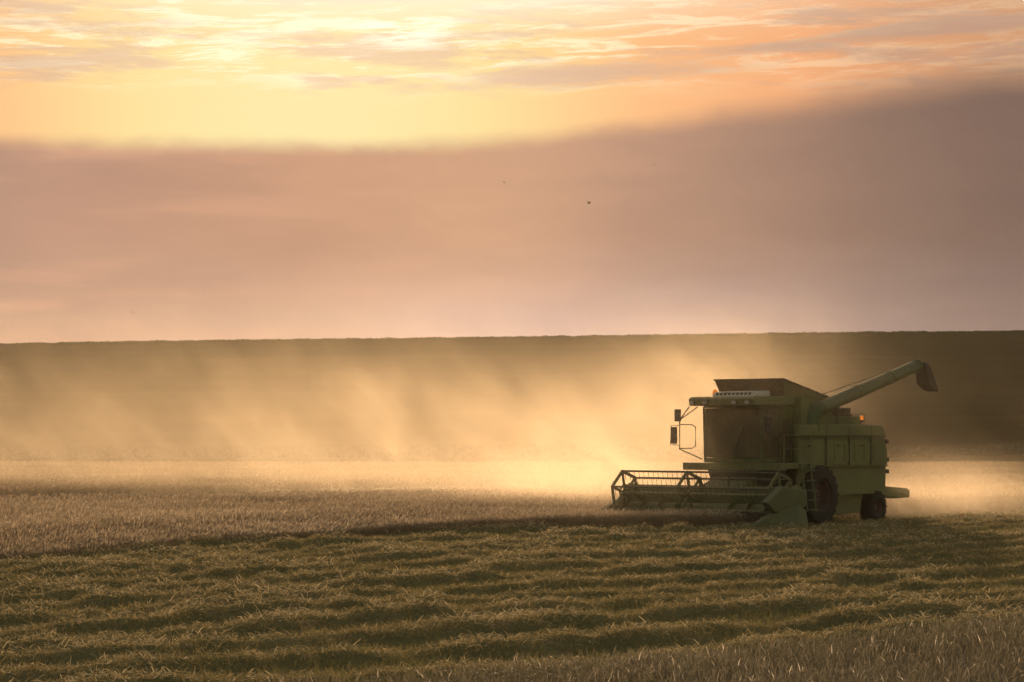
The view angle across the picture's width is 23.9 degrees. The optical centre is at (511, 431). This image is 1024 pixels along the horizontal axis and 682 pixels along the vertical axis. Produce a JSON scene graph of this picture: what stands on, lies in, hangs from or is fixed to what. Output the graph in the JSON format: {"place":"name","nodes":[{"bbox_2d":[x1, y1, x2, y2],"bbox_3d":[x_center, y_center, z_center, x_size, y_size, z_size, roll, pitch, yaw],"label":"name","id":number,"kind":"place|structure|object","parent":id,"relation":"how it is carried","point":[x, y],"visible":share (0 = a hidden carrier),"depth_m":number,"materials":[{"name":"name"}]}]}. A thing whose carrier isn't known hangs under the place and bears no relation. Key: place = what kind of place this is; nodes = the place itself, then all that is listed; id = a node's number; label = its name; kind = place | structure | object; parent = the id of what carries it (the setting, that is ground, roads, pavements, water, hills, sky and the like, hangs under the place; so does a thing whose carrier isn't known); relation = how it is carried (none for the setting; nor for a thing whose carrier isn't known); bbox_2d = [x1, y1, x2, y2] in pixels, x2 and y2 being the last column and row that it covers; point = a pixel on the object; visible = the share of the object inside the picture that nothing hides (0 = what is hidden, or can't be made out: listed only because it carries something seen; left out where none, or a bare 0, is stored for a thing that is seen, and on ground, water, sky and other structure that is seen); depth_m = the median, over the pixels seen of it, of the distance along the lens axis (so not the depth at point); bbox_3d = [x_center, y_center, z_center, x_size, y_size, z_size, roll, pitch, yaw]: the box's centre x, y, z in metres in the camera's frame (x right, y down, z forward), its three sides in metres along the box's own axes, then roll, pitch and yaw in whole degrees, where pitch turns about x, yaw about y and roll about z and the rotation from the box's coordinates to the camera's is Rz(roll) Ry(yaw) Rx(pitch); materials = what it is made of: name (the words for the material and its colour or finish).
{"place":"outdoors","nodes":[
{"label":"outdoors","id":0,"kind":"place"},
{"bbox_2d":[0,330,1023,463],"bbox_3d":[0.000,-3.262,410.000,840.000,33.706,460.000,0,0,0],"label":"hill","id":1,"kind":"structure","parent":0,"point":[620,391],"depth_m":300.68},
{"bbox_2d":[0,513,1023,681],"bbox_3d":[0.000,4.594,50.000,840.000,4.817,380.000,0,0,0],"label":"ground","id":2,"kind":"structure","parent":0,"point":[82,653],"depth_m":32.60,"materials":[{"name":"soil"}]},
{"bbox_2d":[0,509,1023,681],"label":"cut straw","id":3,"kind":"object","parent":2,"relation":"on","point":[847,523],"visible":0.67,"depth_m":35.42,"materials":[{"name":"beige plant"}]},
{"bbox_2d":[0,460,1023,559],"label":"standing wheat","id":4,"kind":"object","parent":2,"relation":"on","point":[56,506],"visible":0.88,"depth_m":70.53,"materials":[{"name":"beige plant"}]},
{"bbox_2d":[196,608,1023,681],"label":"standing wheat","id":5,"kind":"object","parent":2,"relation":"on","point":[1002,661],"visible":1,"depth_m":20.55,"materials":[{"name":"beige plant"}]},
{"bbox_2d":[601,359,937,526],"bbox_3d":[7.341,0.256,64.116,5.615,4.525,11.177,0,0,39],"label":"combine harvester","id":6,"kind":"object","parent":2,"relation":"on","point":[784,451],"visible":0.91,"depth_m":62.48,"materials":[{"name":"green paint"}]},
{"bbox_2d":[0,0,1023,343],"label":"sky","id":7,"kind":"structure","parent":0,"point":[202,170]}
]}

